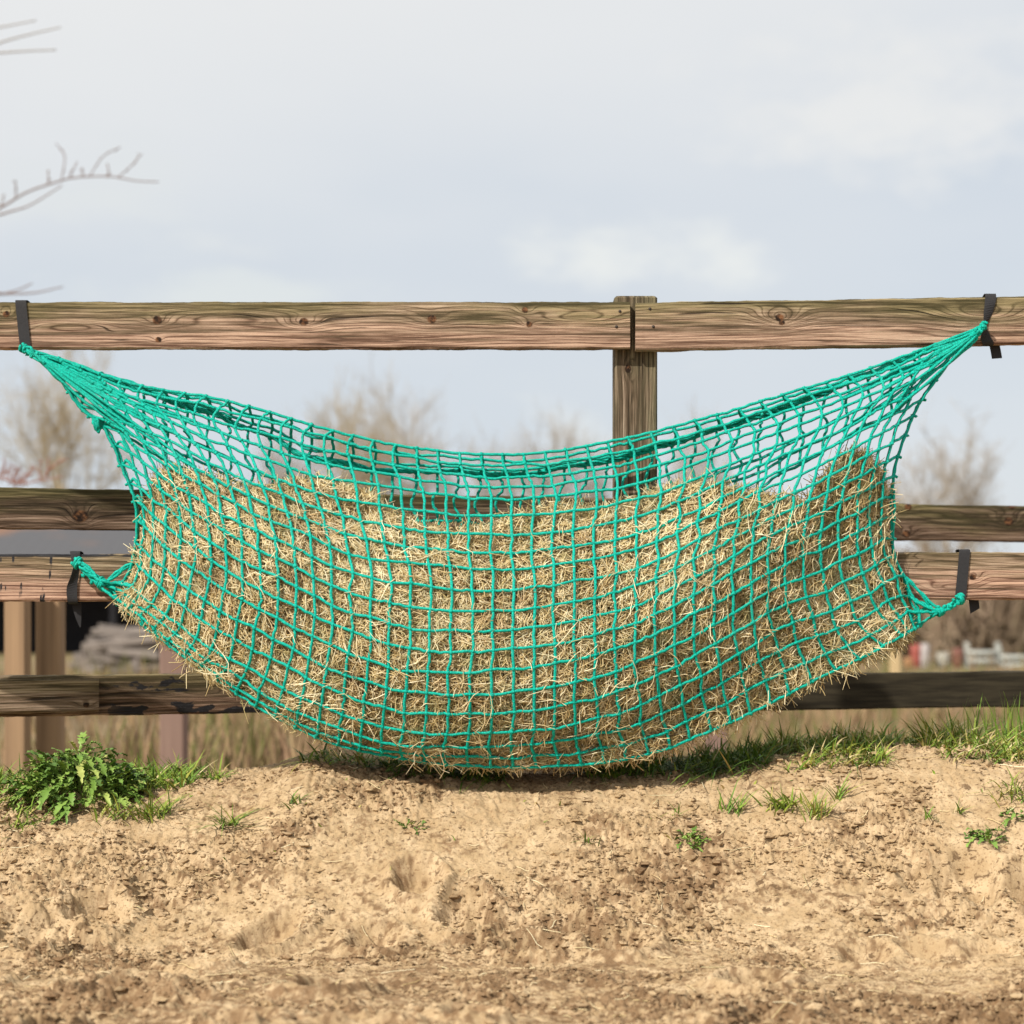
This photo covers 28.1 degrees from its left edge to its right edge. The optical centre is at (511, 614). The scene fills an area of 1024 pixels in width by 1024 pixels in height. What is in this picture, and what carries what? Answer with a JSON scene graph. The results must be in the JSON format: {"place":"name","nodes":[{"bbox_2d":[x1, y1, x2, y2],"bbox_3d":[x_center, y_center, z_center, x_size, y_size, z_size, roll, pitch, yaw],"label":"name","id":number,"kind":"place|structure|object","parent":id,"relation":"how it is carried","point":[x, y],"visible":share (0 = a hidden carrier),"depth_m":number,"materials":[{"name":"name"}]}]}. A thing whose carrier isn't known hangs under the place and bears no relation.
{"place":"outdoors","nodes":[
{"label":"outdoors","id":0,"kind":"place"},
{"bbox_2d":[0,529,140,652],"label":"barn","id":1,"kind":"structure","parent":0,"point":[93,614],"depth_m":69.00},
{"bbox_2d":[0,653,1023,1023],"bbox_3d":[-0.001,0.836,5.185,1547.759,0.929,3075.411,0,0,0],"label":"ground","id":2,"kind":"structure","parent":0,"point":[496,823],"depth_m":5.34,"materials":[{"name":"beige sand"}]},
{"bbox_2d":[4,601,30,773],"bbox_3d":[-2.462,0.674,10.200,0.112,1.782,0.112,0,0,0],"label":"wooden post","id":3,"kind":"object","parent":2,"relation":"on","point":[17,661],"visible":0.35,"depth_m":10.14,"materials":[{"name":"brown wood"}]},
{"bbox_2d":[1,805,47,832],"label":"grass tuft","id":4,"kind":"object","parent":2,"relation":"on","point":[21,825],"visible":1,"depth_m":5.67,"materials":[{"name":"green plant"}]},
{"bbox_2d":[35,602,64,771],"bbox_3d":[-2.343,0.682,10.400,0.128,1.806,0.128,0,0,0],"label":"wooden post","id":5,"kind":"object","parent":2,"relation":"on","point":[49,648],"visible":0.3,"depth_m":10.34,"materials":[{"name":"brown wood"}]},
{"bbox_2d":[0,731,155,824],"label":"leafy weed","id":6,"kind":"object","parent":2,"relation":"on","point":[130,780],"visible":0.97,"depth_m":5.79,"materials":[{"name":"green plant"}]},
{"bbox_2d":[0,20,158,487],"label":"overhanging tree","id":7,"kind":"object","parent":2,"relation":"on","point":[20,479],"visible":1,"depth_m":15.88,"materials":[{"name":"plant"}]},
{"bbox_2d":[0,350,160,489],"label":"bare tree","id":8,"kind":"object","parent":2,"relation":"on","point":[55,430],"visible":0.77,"depth_m":85.42,"materials":[{"name":"plant"}]},
{"bbox_2d":[90,794,144,825],"bbox_3d":[-1.100,0.541,5.709,0.204,0.098,0.205,0,0,0],"label":"grass tuft","id":9,"kind":"object","parent":2,"relation":"on","point":[113,810],"visible":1,"depth_m":5.70,"materials":[{"name":"green plant"}]},
{"bbox_2d":[69,624,200,673],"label":"timber heap","id":10,"kind":"object","parent":2,"relation":"on","point":[115,642],"visible":0.46,"depth_m":45.30,"materials":[{"name":"grey wood"}]},
{"bbox_2d":[101,777,202,822],"bbox_3d":[-0.984,0.506,5.713,0.290,0.151,0.315,0,0,0],"label":"grass tuft","id":11,"kind":"object","parent":2,"relation":"on","point":[165,808],"visible":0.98,"depth_m":5.70,"materials":[{"name":"green plant"}]},
{"bbox_2d":[160,643,187,770],"bbox_3d":[-1.980,0.785,12.000,0.148,1.630,0.148,0,0,0],"label":"wooden post","id":12,"kind":"object","parent":2,"relation":"on","point":[174,732],"visible":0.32,"depth_m":11.93,"materials":[{"name":"brown wood"}]},
{"bbox_2d":[154,759,224,776],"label":"grass tuft","id":13,"kind":"object","parent":2,"relation":"on","point":[196,769],"visible":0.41,"depth_m":6.13,"materials":[{"name":"green plant"}]},
{"bbox_2d":[191,802,265,835],"bbox_3d":[-0.774,0.575,5.620,0.253,0.133,0.305,0,0,-32],"label":"grass tuft","id":14,"kind":"object","parent":2,"relation":"on","point":[232,821],"visible":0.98,"depth_m":5.64,"materials":[{"name":"green plant"}]},
{"bbox_2d":[276,790,310,808],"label":"grass tuft","id":15,"kind":"object","parent":2,"relation":"on","point":[294,798],"visible":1,"depth_m":5.67,"materials":[{"name":"green plant"}]},
{"bbox_2d":[247,402,347,487],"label":"bare tree","id":16,"kind":"object","parent":2,"relation":"on","point":[282,471],"visible":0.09,"depth_m":85.55,"materials":[{"name":"plant"}]},
{"bbox_2d":[303,361,432,494],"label":"bare tree","id":17,"kind":"object","parent":2,"relation":"on","point":[363,475],"visible":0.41,"depth_m":68.09,"materials":[{"name":"plant"}]},
{"bbox_2d":[393,818,427,834],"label":"leafy weed","id":18,"kind":"object","parent":2,"relation":"on","point":[408,822],"visible":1,"depth_m":5.58,"materials":[{"name":"green plant"}]},
{"bbox_2d":[336,358,537,495],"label":"bare tree","id":19,"kind":"object","parent":2,"relation":"on","point":[430,486],"visible":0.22,"depth_m":75.53,"materials":[{"name":"brown plant"}]},
{"bbox_2d":[0,296,1023,767],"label":"timber fence","id":20,"kind":"object","parent":2,"relation":"on","point":[634,334],"visible":0.59,"depth_m":6.00,"materials":[{"name":"brown wood"}]},
{"bbox_2d":[15,300,30,345],"bbox_3d":[-1.431,-0.848,6.021,0.046,0.149,0.053,0,0,0],"label":"strap","id":21,"kind":"object","parent":20,"relation":"attached to","point":[22,321],"visible":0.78,"depth_m":6.00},
{"bbox_2d":[66,551,83,626],"bbox_3d":[-1.283,-0.074,6.014,0.040,0.224,0.072,0,0,0],"label":"strap","id":22,"kind":"object","parent":20,"relation":"attached to","point":[71,591],"visible":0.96,"depth_m":5.99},
{"bbox_2d":[18,321,987,768],"bbox_3d":[-0.025,-0.212,5.794,2.825,1.287,0.447,0,0,0],"label":"hay net","id":23,"kind":"object","parent":20,"relation":"hanging from","point":[92,385],"visible":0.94,"depth_m":5.81,"materials":[{"name":"teal fabric"}]},
{"bbox_2d":[107,439,920,778],"bbox_3d":[0.013,-0.025,5.790,2.368,0.968,0.495,0,0,0],"label":"hay","id":24,"kind":"object","parent":23,"relation":"in","point":[585,647],"visible":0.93,"depth_m":5.71},
{"bbox_2d":[955,549,979,613],"bbox_3d":[1.337,-0.097,6.021,0.081,0.190,0.053,0,0,0],"label":"strap","id":25,"kind":"object","parent":20,"relation":"attached to","point":[962,571],"visible":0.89,"depth_m":6.00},
{"bbox_2d":[981,294,1001,358],"bbox_3d":[1.395,-0.847,6.014,0.059,0.188,0.089,0,0,35],"label":"strap","id":26,"kind":"object","parent":20,"relation":"attached to","point":[989,306],"visible":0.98,"depth_m":6.00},
{"bbox_2d":[0,487,1023,716],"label":"timber fence","id":27,"kind":"object","parent":2,"relation":"on","point":[74,509],"visible":0.38,"depth_m":6.51,"materials":[{"name":"brown wood"}]},
{"bbox_2d":[0,751,1023,1022],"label":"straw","id":28,"kind":"object","parent":2,"relation":"on","point":[554,921],"visible":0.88,"depth_m":5.12,"materials":[{"name":"beige plant"}]},
{"bbox_2d":[490,398,611,497],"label":"bare tree","id":29,"kind":"object","parent":2,"relation":"on","point":[590,484],"visible":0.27,"depth_m":79.89,"materials":[{"name":"brown plant"}]},
{"bbox_2d":[572,832,601,845],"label":"grass tuft","id":30,"kind":"object","parent":2,"relation":"on","point":[585,840],"visible":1,"depth_m":5.52,"materials":[{"name":"green plant"}]},
{"bbox_2d":[649,802,693,819],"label":"grass tuft","id":31,"kind":"object","parent":2,"relation":"on","point":[674,812],"visible":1,"depth_m":5.63,"materials":[{"name":"green plant"}]},
{"bbox_2d":[674,826,710,851],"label":"leafy weed","id":32,"kind":"object","parent":2,"relation":"on","point":[691,835],"visible":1,"depth_m":5.52,"materials":[{"name":"green plant"}]},
{"bbox_2d":[657,393,739,490],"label":"bare tree","id":33,"kind":"object","parent":2,"relation":"on","point":[680,473],"visible":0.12,"depth_m":90.72,"materials":[{"name":"brown plant"}]},
{"bbox_2d":[703,726,726,752],"bbox_3d":[1.339,0.897,13.500,0.148,1.405,0.148,0,0,0],"label":"wooden post","id":34,"kind":"object","parent":2,"relation":"on","point":[713,737],"visible":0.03,"depth_m":13.43,"materials":[{"name":"brown wood"}]},
{"bbox_2d":[716,780,754,816],"bbox_3d":[0.624,0.509,5.664,0.133,0.113,0.100,0,0,-13],"label":"grass tuft","id":35,"kind":"object","parent":2,"relation":"on","point":[740,806],"visible":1,"depth_m":5.66,"materials":[{"name":"green plant"}]},
{"bbox_2d":[746,784,809,816],"bbox_3d":[0.734,0.514,5.657,0.184,0.096,0.175,0,0,0],"label":"grass tuft","id":36,"kind":"object","parent":2,"relation":"on","point":[781,804],"visible":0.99,"depth_m":5.66,"materials":[{"name":"green plant"}]},
{"bbox_2d":[787,786,846,821],"bbox_3d":[0.817,0.518,5.616,0.204,0.107,0.168,0,0,0],"label":"grass tuft","id":37,"kind":"object","parent":2,"relation":"on","point":[816,812],"visible":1,"depth_m":5.61,"materials":[{"name":"green plant"}]},
{"bbox_2d":[818,770,859,800],"bbox_3d":[0.895,0.476,5.675,0.191,0.089,0.081,0,0,-28],"label":"grass tuft","id":38,"kind":"object","parent":2,"relation":"on","point":[839,795],"visible":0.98,"depth_m":5.68,"materials":[{"name":"green plant"}]},
{"bbox_2d":[889,647,900,709],"bbox_3d":[5.236,0.855,28.000,0.140,1.490,0.140,0,0,0],"label":"wooden post","id":39,"kind":"object","parent":2,"relation":"on","point":[894,665],"visible":0.22,"depth_m":27.93,"materials":[{"name":"beige wood"}]},
{"bbox_2d":[904,657,911,668],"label":"plastic drum","id":40,"kind":"object","parent":2,"relation":"on","point":[909,659],"visible":0.79,"depth_m":48.92,"materials":[{"name":"paint"}]},
{"bbox_2d":[910,644,920,667],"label":"plastic drum","id":41,"kind":"object","parent":2,"relation":"on","point":[915,653],"visible":0.73,"depth_m":49.88,"materials":[{"name":"paint"}]},
{"bbox_2d":[870,541,961,660],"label":"hedge","id":42,"kind":"object","parent":2,"relation":"on","point":[919,641],"visible":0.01,"depth_m":57.78,"materials":[{"name":"brown plant"}]},
{"bbox_2d":[920,644,929,667],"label":"plastic drum","id":43,"kind":"object","parent":2,"relation":"on","point":[925,651],"visible":0.89,"depth_m":49.41,"materials":[{"name":"paint"}]},
{"bbox_2d":[924,805,939,820],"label":"grass tuft","id":44,"kind":"object","parent":2,"relation":"on","point":[928,815],"visible":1,"depth_m":5.57,"materials":[{"name":"green plant"}]},
{"bbox_2d":[936,653,948,667],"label":"plastic drum","id":45,"kind":"object","parent":2,"relation":"on","point":[940,662],"visible":0.84,"depth_m":49.87,"materials":[{"name":"paint"}]},
{"bbox_2d":[886,395,1014,552],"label":"bare tree","id":46,"kind":"object","parent":2,"relation":"on","point":[962,499],"visible":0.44,"depth_m":76.09,"materials":[{"name":"brown plant"}]},
{"bbox_2d":[952,648,962,667],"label":"plastic drum","id":47,"kind":"object","parent":2,"relation":"on","point":[959,656],"visible":0.9,"depth_m":49.89,"materials":[{"name":"paint"}]},
{"bbox_2d":[953,794,973,814],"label":"grass tuft","id":48,"kind":"object","parent":2,"relation":"on","point":[959,809],"visible":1,"depth_m":5.59,"materials":[{"name":"green plant"}]},
{"bbox_2d":[917,544,1023,663],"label":"hedge","id":49,"kind":"object","parent":2,"relation":"on","point":[987,625],"visible":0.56,"depth_m":55.46,"materials":[{"name":"brown plant"}]},
{"bbox_2d":[963,642,1009,667],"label":"jump poles","id":50,"kind":"object","parent":2,"relation":"on","point":[996,651],"visible":0.69,"depth_m":50.07,"materials":[{"name":"paint"}]},
{"bbox_2d":[964,820,1008,848],"bbox_3d":[1.266,0.589,5.501,0.132,0.073,0.111,0,0,12],"label":"leafy weed","id":51,"kind":"object","parent":2,"relation":"on","point":[988,834],"visible":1,"depth_m":5.49,"materials":[{"name":"green plant"}]},
{"bbox_2d":[965,764,1023,807],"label":"grass tuft","id":52,"kind":"object","parent":2,"relation":"on","point":[1017,789],"visible":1,"depth_m":5.65,"materials":[{"name":"green plant"}]},
{"bbox_2d":[999,807,1023,826],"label":"leafy weed","id":53,"kind":"object","parent":2,"relation":"on","point":[1013,814],"visible":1,"depth_m":5.57,"materials":[{"name":"green plant"}]},
{"bbox_2d":[1000,647,1023,665],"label":"jump poles","id":54,"kind":"object","parent":2,"relation":"on","point":[1015,657],"visible":0.38,"depth_m":51.95,"materials":[{"name":"paint"}]},
{"bbox_2d":[0,646,1023,773],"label":"field grass","id":55,"kind":"structure","parent":0,"point":[273,743],"depth_m":16.54,"materials":[{"name":"plant"}]},
{"bbox_2d":[0,693,1023,870],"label":"grass","id":56,"kind":"structure","parent":0,"point":[849,741],"depth_m":6.00,"materials":[{"name":"green plant"}]},
{"bbox_2d":[0,0,1023,552],"label":"sky","id":57,"kind":"structure","parent":0,"point":[504,151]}
]}

